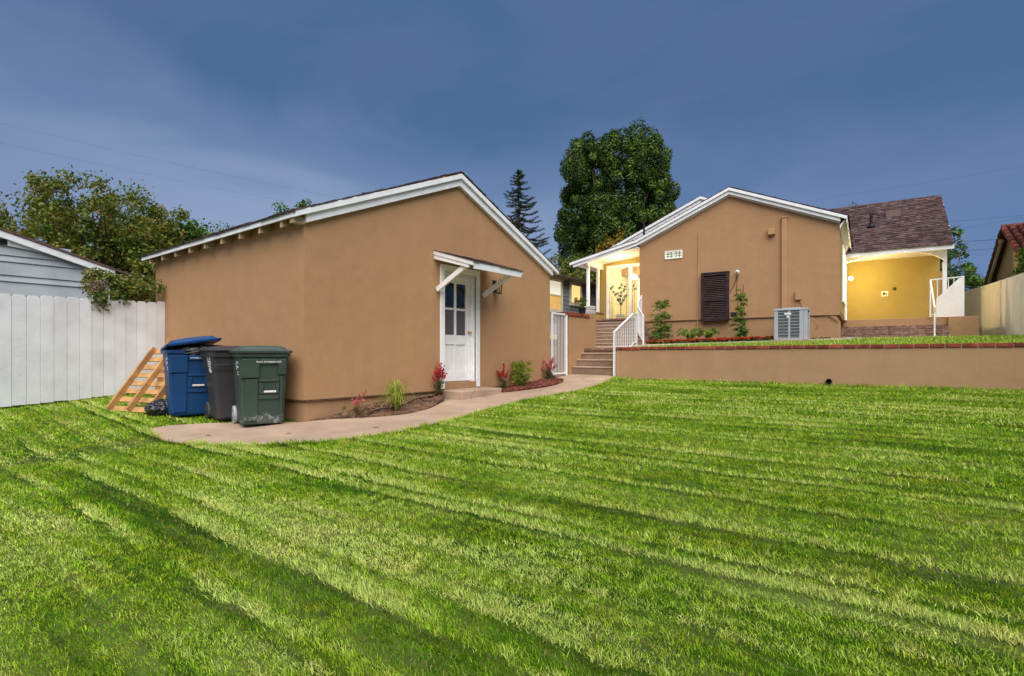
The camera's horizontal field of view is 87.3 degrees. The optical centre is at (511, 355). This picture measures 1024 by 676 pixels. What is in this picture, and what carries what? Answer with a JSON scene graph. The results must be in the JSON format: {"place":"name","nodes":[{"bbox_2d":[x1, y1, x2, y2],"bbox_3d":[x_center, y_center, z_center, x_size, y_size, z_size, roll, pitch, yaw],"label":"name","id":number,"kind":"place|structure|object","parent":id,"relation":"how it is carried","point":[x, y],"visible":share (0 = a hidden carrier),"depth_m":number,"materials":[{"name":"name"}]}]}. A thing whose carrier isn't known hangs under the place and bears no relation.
{"place":"outdoors","nodes":[
{"label":"outdoors","id":0,"kind":"place"},
{"bbox_2d":[10,125,326,195],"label":"power line","id":1,"kind":"object","parent":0,"point":[173,163],"visible":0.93,"depth_m":55.16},
{"bbox_2d":[151,374,612,444],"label":"path","id":2,"kind":"structure","parent":0,"point":[447,409],"depth_m":7.36,"materials":[{"name":"concrete"}]},
{"bbox_2d":[228,346,292,424],"bbox_3d":[-3.592,0.410,7.630,0.735,1.110,0.899,0,0,-34],"label":"trash bin","id":3,"kind":"object","parent":2,"relation":"on","point":[260,373],"visible":0.99,"depth_m":7.34,"materials":[{"name":"green plastic"}]},
{"bbox_2d":[0,375,1023,675],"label":"lawn","id":4,"kind":"structure","parent":0,"point":[604,642],"depth_m":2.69,"materials":[{"name":"green plant"}]},
{"bbox_2d":[0,227,140,299],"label":"neighbour garage","id":5,"kind":"structure","parent":4,"relation":"on","point":[31,266],"depth_m":11.08,"materials":[{"name":"grey wood"}]},
{"bbox_2d":[0,293,164,406],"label":"white fence","id":6,"kind":"object","parent":4,"relation":"on","point":[52,349],"visible":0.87,"depth_m":9.29,"materials":[{"name":"paint"}]},
{"bbox_2d":[79,265,166,311],"bbox_3d":[-7.317,-0.751,10.140,0.927,1.905,1.375,0,0,38],"label":"fence vine","id":7,"kind":"object","parent":6,"relation":"attached to","point":[98,284],"visible":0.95,"depth_m":10.00,"materials":[{"name":"green plant"}]},
{"bbox_2d":[0,163,200,296],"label":"airy tree","id":8,"kind":"object","parent":4,"relation":"on","point":[62,227],"visible":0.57,"depth_m":17.44,"materials":[{"name":"green plant"}]},
{"bbox_2d":[106,347,165,412],"bbox_3d":[-5.824,0.358,8.687,1.002,1.038,0.811,0,0,23],"label":"wood pallet","id":9,"kind":"object","parent":4,"relation":"on","point":[143,389],"visible":0.62,"depth_m":8.66,"materials":[{"name":"brown wood"}]},
{"bbox_2d":[130,260,155,302],"bbox_3d":[-7.575,-0.893,11.988,2.121,2.998,1.892,0,0,38],"label":"shrub","id":10,"kind":"object","parent":4,"relation":"on","point":[153,278],"visible":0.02,"depth_m":11.73,"materials":[{"name":"green plant"}]},
{"bbox_2d":[116,224,189,280],"bbox_3d":[-13.119,-2.232,20.290,3.066,5.673,2.836,0,0,-29],"label":"leafy tree","id":11,"kind":"object","parent":4,"relation":"on","point":[171,241],"visible":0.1,"depth_m":20.15,"materials":[{"name":"green plant"}]},
{"bbox_2d":[144,399,168,415],"bbox_3d":[-5.375,0.790,8.310,0.517,0.264,0.521,0,0,38],"label":"trash bag","id":12,"kind":"object","parent":4,"relation":"on","point":[158,407],"visible":0.43,"depth_m":8.10,"materials":[{"name":"black plastic"}]},
{"bbox_2d":[152,338,182,398],"bbox_3d":[-6.129,0.226,9.785,1.151,1.127,0.386,0,0,38],"label":"wood pallet","id":13,"kind":"object","parent":4,"relation":"on","point":[162,371],"visible":0.17,"depth_m":10.06,"materials":[{"name":"brown wood"}]},
{"bbox_2d":[151,214,213,245],"bbox_3d":[-13.073,-2.610,21.815,3.535,6.428,3.166,0,0,38],"label":"leafy tree","id":14,"kind":"object","parent":4,"relation":"on","point":[190,227],"visible":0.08,"depth_m":21.31,"materials":[{"name":"green plant"}]},
{"bbox_2d":[160,336,221,415],"bbox_3d":[-4.956,0.303,8.264,0.726,1.222,0.919,0,0,-38],"label":"trash bin","id":15,"kind":"object","parent":4,"relation":"on","point":[186,385],"visible":0.84,"depth_m":7.95,"materials":[{"name":"blue plastic"}]},
{"bbox_2d":[166,345,222,354],"bbox_3d":[-4.727,-0.091,8.121,0.921,0.161,0.380,-4,2,-38],"label":"plastic bag","id":16,"kind":"object","parent":15,"relation":"in","point":[191,349],"visible":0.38,"depth_m":7.94,"materials":[{"name":"black plastic"}]},
{"bbox_2d":[198,346,238,419],"bbox_3d":[-4.203,0.396,7.966,0.698,1.090,0.924,0,0,-40],"label":"trash bin","id":17,"kind":"object","parent":4,"relation":"on","point":[218,364],"visible":0.7,"depth_m":7.65,"materials":[{"name":"grey plastic"}]},
{"bbox_2d":[208,220,233,232],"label":"sapling","id":18,"kind":"object","parent":4,"relation":"on","point":[218,226],"visible":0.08,"depth_m":29.71,"materials":[{"name":"green plant"}]},
{"bbox_2d":[271,200,291,214],"bbox_3d":[-10.311,-3.263,24.098,1.423,7.329,1.084,0,0,9],"label":"treetop","id":19,"kind":"object","parent":4,"relation":"on","point":[279,207],"visible":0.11,"depth_m":23.88,"materials":[{"name":"green plant"}]},
{"bbox_2d":[293,198,311,207],"bbox_3d":[-9.381,-3.355,24.180,1.107,7.513,0.963,0,0,38],"label":"treetop","id":20,"kind":"object","parent":4,"relation":"on","point":[300,204],"visible":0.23,"depth_m":24.14,"materials":[{"name":"green plant"}]},
{"bbox_2d":[140,171,559,421],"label":"garage","id":21,"kind":"structure","parent":4,"relation":"on","point":[345,300],"depth_m":9.11,"materials":[{"name":"beige paint"}]},
{"bbox_2d":[440,264,479,388],"bbox_3d":[-1.033,-0.540,10.249,0.186,2.280,1.080,0,0,38],"label":"door","id":22,"kind":"structure","parent":21,"relation":"in","point":[458,334],"depth_m":10.38,"materials":[{"name":"white paint"}]},
{"bbox_2d":[493,279,502,293],"bbox_3d":[-0.282,-1.423,10.945,0.213,0.305,0.150,0,0,38],"label":"wall lantern","id":23,"kind":"object","parent":21,"relation":"attached to","point":[495,290],"depth_m":10.96,"materials":[{"name":"black metal"}]},
{"bbox_2d":[309,393,443,420],"bbox_3d":[-1.790,0.832,8.522,0.835,0.330,2.640,0,0,38],"label":"soil bed","id":24,"kind":"object","parent":4,"relation":"on","point":[407,409],"visible":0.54,"depth_m":8.37,"materials":[{"name":"brown soil"}]},
{"bbox_2d":[338,390,366,417],"bbox_3d":[-2.318,0.705,7.894,0.393,0.403,0.330,0,0,2],"label":"gaura","id":25,"kind":"object","parent":24,"relation":"on","point":[356,408],"visible":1,"depth_m":7.87,"materials":[{"name":"pink plant"}]},
{"bbox_2d":[374,378,418,410],"bbox_3d":[-1.789,0.592,8.223,0.756,0.522,0.767,0,0,38],"label":"strap plant","id":26,"kind":"object","parent":24,"relation":"on","point":[395,394],"visible":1,"depth_m":8.15,"materials":[{"name":"green plant"}]},
{"bbox_2d":[367,394,437,414],"bbox_3d":[-1.671,0.752,8.782,0.145,0.218,2.094,0,0,26],"label":"drip hose","id":27,"kind":"object","parent":24,"relation":"on","point":[401,405],"visible":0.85,"depth_m":8.56,"materials":[{"name":"black rubber"}]},
{"bbox_2d":[432,362,446,393],"bbox_3d":[-1.284,0.402,9.546,0.270,0.607,0.303,0,0,1],"label":"gaura","id":28,"kind":"object","parent":24,"relation":"on","point":[438,373],"visible":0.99,"depth_m":9.52,"materials":[{"name":"red plant"}]},
{"bbox_2d":[443,387,500,399],"bbox_3d":[-0.747,0.758,10.117,0.530,0.285,1.120,0,0,38],"label":"doorstep","id":29,"kind":"object","parent":4,"relation":"on","point":[463,393],"visible":0.43,"depth_m":9.77,"materials":[{"name":"concrete"}]},
{"bbox_2d":[497,377,564,392],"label":"wood mulch","id":30,"kind":"object","parent":4,"relation":"on","point":[542,382],"visible":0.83,"depth_m":11.41,"materials":[{"name":"brown wood"}]},
{"bbox_2d":[496,363,508,388],"bbox_3d":[-0.181,0.426,10.972,0.226,0.566,0.298,0,0,-28],"label":"gaura","id":31,"kind":"object","parent":30,"relation":"on","point":[503,381],"visible":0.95,"depth_m":10.99,"materials":[{"name":"red plant"}]},
{"bbox_2d":[509,359,534,385],"bbox_3d":[0.189,0.362,11.360,0.550,0.605,0.855,0,0,9],"label":"lime shrub","id":32,"kind":"object","parent":30,"relation":"on","point":[518,368],"visible":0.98,"depth_m":11.29,"materials":[{"name":"green plant"}]},
{"bbox_2d":[542,357,557,379],"bbox_3d":[0.845,0.292,12.350,0.348,0.576,0.324,0,0,-30],"label":"gaura","id":33,"kind":"object","parent":30,"relation":"on","point":[549,374],"visible":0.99,"depth_m":12.30,"materials":[{"name":"pink plant"}]},
{"bbox_2d":[503,169,563,265],"bbox_3d":[0.384,-6.100,36.169,7.760,13.000,7.600,0,0,5],"label":"conifer","id":34,"kind":"object","parent":4,"relation":"on","point":[518,219],"visible":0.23,"depth_m":35.73,"materials":[{"name":"green plant"}]},
{"bbox_2d":[550,324,556,339],"bbox_3d":[0.841,-0.250,16.203,0.080,1.500,5.300,0,0,38],"label":"fence","id":35,"kind":"object","parent":4,"relation":"on","point":[553,331],"depth_m":16.80,"materials":[{"name":"white metal"}]},
{"bbox_2d":[545,251,595,280],"bbox_3d":[2.575,-2.760,29.854,5.213,6.326,3.540,0,0,38],"label":"tree","id":36,"kind":"object","parent":4,"relation":"on","point":[573,274],"visible":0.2,"depth_m":29.20,"materials":[{"name":"green plant"}]},
{"bbox_2d":[550,274,595,346],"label":"grey house","id":37,"kind":"structure","parent":4,"relation":"on","point":[567,293],"depth_m":24.51,"materials":[{"name":"blue"}]},
{"bbox_2d":[550,278,562,311],"bbox_3d":[1.883,-2.690,23.743,0.130,1.540,1.360,0,0,38],"label":"window","id":38,"kind":"structure","parent":37,"relation":"in","point":[556,285],"depth_m":23.90,"materials":[{"name":"yellow glass"}]},
{"bbox_2d":[569,282,581,306],"bbox_3d":[3.050,-2.890,25.154,0.238,1.100,1.140,0,0,38],"label":"window","id":39,"kind":"structure","parent":37,"relation":"in","point":[575,290],"depth_m":25.10,"materials":[{"name":"glass"}]},
{"bbox_2d":[556,312,593,374],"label":"garden wall","id":40,"kind":"structure","parent":4,"relation":"on","point":[580,333],"depth_m":13.58,"materials":[{"name":"beige paint"}]},
{"bbox_2d":[551,312,567,374],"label":"iron gate","id":41,"kind":"structure","parent":40,"relation":"attached to","point":[566,344],"depth_m":13.04,"materials":[{"name":"white metal"}]},
{"bbox_2d":[579,297,587,313],"bbox_3d":[1.849,-1.321,14.101,0.222,0.461,0.274,0,0,38],"label":"potted plant","id":42,"kind":"object","parent":40,"relation":"on","point":[582,308],"visible":1,"depth_m":14.04,"materials":[{"name":"green plant"}]},
{"bbox_2d":[572,348,615,375],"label":"steps","id":43,"kind":"structure","parent":4,"relation":"on","point":[595,361],"depth_m":13.34,"materials":[{"name":"concrete"}]},
{"bbox_2d":[613,313,637,375],"bbox_3d":[2.755,-0.292,12.976,0.045,1.545,1.276,0,0,38],"label":"stair railing","id":44,"kind":"object","parent":43,"relation":"on","point":[635,342],"visible":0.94,"depth_m":13.04,"materials":[{"name":"white metal"}]},
{"bbox_2d":[595,226,624,276],"bbox_3d":[7.084,-4.377,37.879,2.581,9.557,2.509,0,0,38],"label":"golden shrub","id":45,"kind":"object","parent":4,"relation":"on","point":[608,243],"visible":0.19,"depth_m":37.68,"materials":[{"name":"orange plant"}]},
{"bbox_2d":[553,117,681,281],"bbox_3d":[8.149,-8.700,41.931,9.240,18.401,9.466,0,0,-28],"label":"round tree","id":46,"kind":"object","parent":4,"relation":"on","point":[601,205],"visible":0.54,"depth_m":39.20,"materials":[{"name":"green plant"}]},
{"bbox_2d":[615,343,1023,390],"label":"retaining wall","id":47,"kind":"structure","parent":4,"relation":"on","point":[982,365],"depth_m":9.77,"materials":[{"name":"beige paint"}]},
{"bbox_2d":[0,0,1023,290],"label":"sky","id":48,"kind":"structure","parent":0,"point":[798,101],"materials":[{"name":"blue"}]},
{"bbox_2d":[550,345,661,365],"bbox_3d":[2.701,0.055,16.183,4.268,0.824,3.460,0,0,38],"label":"landing","id":49,"kind":"object","parent":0,"point":[594,347],"visible":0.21,"depth_m":15.59,"materials":[{"name":"concrete"}]},
{"bbox_2d":[811,336,829,338],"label":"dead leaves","id":50,"kind":"object","parent":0,"point":[821,337],"visible":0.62,"depth_m":14.95,"materials":[{"name":"brown plant"}]},
{"bbox_2d":[635,333,1023,346],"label":"terrace lawn","id":51,"kind":"structure","parent":0,"point":[919,341],"depth_m":12.24,"materials":[{"name":"green plant"}]},
{"bbox_2d":[585,306,595,346],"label":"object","id":52,"kind":"structure","parent":51,"relation":"on","point":[590,309],"depth_m":14.60,"materials":[{"name":"beige paint"}]},
{"bbox_2d":[596,318,654,345],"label":"steps","id":53,"kind":"structure","parent":51,"relation":"on","point":[605,328],"depth_m":18.48,"materials":[{"name":"concrete"}]},
{"bbox_2d":[637,295,643,344],"bbox_3d":[4.270,-1.195,17.856,0.191,1.889,2.258,0,0,12],"label":"curved railing","id":54,"kind":"object","parent":53,"relation":"on","point":[640,314],"visible":0.9,"depth_m":17.34,"materials":[{"name":"white metal"}]},
{"bbox_2d":[617,337,862,345],"bbox_3d":[8.554,-0.426,15.993,10.631,0.356,2.512,0,0,-7],"label":"edging strip","id":55,"kind":"object","parent":51,"relation":"on","point":[746,341],"visible":0.27,"depth_m":15.91,"materials":[{"name":"concrete"}]},
{"bbox_2d":[568,186,953,343],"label":"house","id":56,"kind":"structure","parent":51,"relation":"on","point":[832,270],"depth_m":18.07,"materials":[{"name":"beige paint"}]},
{"bbox_2d":[606,263,638,318],"bbox_3d":[4.506,-2.435,20.665,1.830,2.210,0.110,0,0,33],"label":"door frame","id":57,"kind":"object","parent":56,"relation":"in","point":[630,266],"depth_m":20.70,"materials":[{"name":"white paint"}]},
{"bbox_2d":[610,283,636,317],"bbox_3d":[4.431,-2.180,21.550,1.175,1.750,0.976,0,0,38],"label":"indoor sapling","id":58,"kind":"object","parent":56,"relation":"in","point":[620,303],"visible":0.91,"depth_m":21.43,"materials":[{"name":"plant"}]},
{"bbox_2d":[665,250,681,259],"bbox_3d":[5.528,-3.460,18.342,0.600,0.280,0.080,0,0,33],"label":"window","id":59,"kind":"structure","parent":56,"relation":"in","point":[675,254],"depth_m":18.33,"materials":[{"name":"white paint"}]},
{"bbox_2d":[730,270,739,305],"bbox_3d":[7.116,-1.989,17.167,0.277,1.539,0.190,0,0,33],"label":"security camera","id":60,"kind":"object","parent":56,"relation":"attached to","point":[737,272],"visible":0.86,"depth_m":17.18,"materials":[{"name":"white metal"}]},
{"bbox_2d":[842,245,844,305],"bbox_3d":[10.766,-2.580,17.397,0.042,1.780,1.640,0,0,33],"label":"window","id":61,"kind":"structure","parent":56,"relation":"in","point":[843,250],"depth_m":16.72,"materials":[{"name":"white paint"}]},
{"bbox_2d":[845,256,846,320],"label":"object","id":62,"kind":"structure","parent":56,"relation":"in","point":[845,256],"depth_m":18.55,"materials":[{"name":"white paint"}]},
{"bbox_2d":[841,278,978,337],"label":"brick steps","id":63,"kind":"structure","parent":51,"relation":"on","point":[950,323],"depth_m":17.70,"materials":[{"name":"brown brick"}]},
{"bbox_2d":[930,276,963,335],"bbox_3d":[13.895,-1.555,17.095,0.876,2.010,0.745,0,0,33],"label":"porch railing","id":64,"kind":"object","parent":63,"relation":"on","point":[931,291],"visible":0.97,"depth_m":17.35,"materials":[{"name":"white metal"}]},
{"bbox_2d":[940,225,978,289],"bbox_3d":[22.311,-3.439,27.134,1.949,6.288,1.797,0,0,16],"label":"leafy tree","id":65,"kind":"object","parent":51,"relation":"on","point":[956,253],"visible":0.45,"depth_m":26.91,"materials":[{"name":"green plant"}]},
{"bbox_2d":[952,265,990,291],"bbox_3d":[22.671,-2.367,26.259,1.894,4.146,1.956,0,0,-7],"label":"leafy tree","id":66,"kind":"object","parent":51,"relation":"on","point":[975,282],"visible":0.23,"depth_m":26.02,"materials":[{"name":"green plant"}]},
{"bbox_2d":[964,273,1023,335],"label":"boundary wall","id":67,"kind":"structure","parent":51,"relation":"on","point":[997,307],"depth_m":17.45,"materials":[{"name":"white paint"}]},
{"bbox_2d":[983,222,1023,284],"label":"tiled house","id":68,"kind":"structure","parent":51,"relation":"on","point":[1003,264],"depth_m":20.29,"materials":[{"name":"beige paint"}]},
{"bbox_2d":[1011,247,1023,275],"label":"broadleaf bush","id":69,"kind":"object","parent":51,"relation":"on","point":[1019,268],"visible":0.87,"depth_m":16.97,"materials":[{"name":"green plant"}]},
{"bbox_2d":[803,166,1020,201],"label":"power line","id":70,"kind":"object","parent":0,"point":[914,184],"visible":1,"depth_m":51.07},
{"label":"soil bed","id":71,"kind":"structure","parent":0,"visible":0},
{"bbox_2d":[648,340,663,343],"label":"flower clump","id":72,"kind":"object","parent":71,"relation":"on","point":[658,341],"visible":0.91,"depth_m":17.39,"materials":[{"name":"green plant"}]},
{"bbox_2d":[647,299,673,340],"bbox_3d":[4.941,-1.134,17.897,0.920,1.517,0.637,0,0,38],"label":"tiered plant","id":73,"kind":"object","parent":71,"relation":"on","point":[664,329],"visible":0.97,"depth_m":17.84,"materials":[{"name":"green plant"}]},
{"bbox_2d":[663,339,675,343],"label":"flower clump","id":74,"kind":"object","parent":71,"relation":"on","point":[667,341],"visible":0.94,"depth_m":17.27,"materials":[{"name":"red plant"}]},
{"bbox_2d":[675,339,687,342],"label":"flower clump","id":75,"kind":"object","parent":71,"relation":"on","point":[680,340],"visible":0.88,"depth_m":17.12,"materials":[{"name":"red plant"}]},
{"bbox_2d":[676,327,702,338],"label":"palm","id":76,"kind":"object","parent":71,"relation":"on","point":[692,332],"visible":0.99,"depth_m":17.25,"materials":[{"name":"green plant"}]},
{"bbox_2d":[685,338,698,342],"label":"flower clump","id":77,"kind":"object","parent":71,"relation":"on","point":[691,340],"visible":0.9,"depth_m":16.96,"materials":[{"name":"red plant"}]},
{"bbox_2d":[695,338,706,342],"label":"flower clump","id":78,"kind":"object","parent":71,"relation":"on","point":[700,340],"visible":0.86,"depth_m":16.79,"materials":[{"name":"red plant"}]},
{"bbox_2d":[697,326,719,338],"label":"palm","id":79,"kind":"object","parent":71,"relation":"on","point":[713,331],"visible":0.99,"depth_m":16.92,"materials":[{"name":"green plant"}]},
{"bbox_2d":[703,338,717,341],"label":"flower clump","id":80,"kind":"object","parent":71,"relation":"on","point":[710,339],"visible":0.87,"depth_m":16.64,"materials":[{"name":"red plant"}]},
{"bbox_2d":[714,337,728,341],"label":"flower clump","id":81,"kind":"object","parent":71,"relation":"on","point":[723,339],"visible":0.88,"depth_m":16.51,"materials":[{"name":"red plant"}]},
{"bbox_2d":[727,337,740,341],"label":"flower clump","id":82,"kind":"object","parent":71,"relation":"on","point":[733,339],"visible":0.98,"depth_m":16.33,"materials":[{"name":"red plant"}]},
{"bbox_2d":[729,285,748,336],"bbox_3d":[6.982,-1.304,16.505,0.567,1.760,0.501,0,0,18],"label":"staked plant","id":83,"kind":"object","parent":71,"relation":"on","point":[742,329],"visible":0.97,"depth_m":16.45,"materials":[{"name":"green plant"}]},
{"bbox_2d":[736,336,750,341],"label":"flower clump","id":84,"kind":"object","parent":71,"relation":"on","point":[744,339],"visible":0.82,"depth_m":16.16,"materials":[{"name":"red plant"}]},
{"bbox_2d":[749,336,761,340],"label":"flower clump","id":85,"kind":"object","parent":71,"relation":"on","point":[755,338],"visible":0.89,"depth_m":16.03,"materials":[{"name":"red plant"}]},
{"bbox_2d":[761,336,773,340],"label":"flower clump","id":86,"kind":"object","parent":71,"relation":"on","point":[768,338],"visible":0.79,"depth_m":15.80,"materials":[{"name":"red plant"}]},
{"bbox_2d":[770,307,817,341],"bbox_3d":[8.068,-0.825,15.296,1.155,1.090,0.880,0,0,33],"label":"air conditioner","id":87,"kind":"object","parent":71,"relation":"on","point":[791,324],"visible":0.94,"depth_m":15.05,"materials":[{"name":"metal"}]}
]}

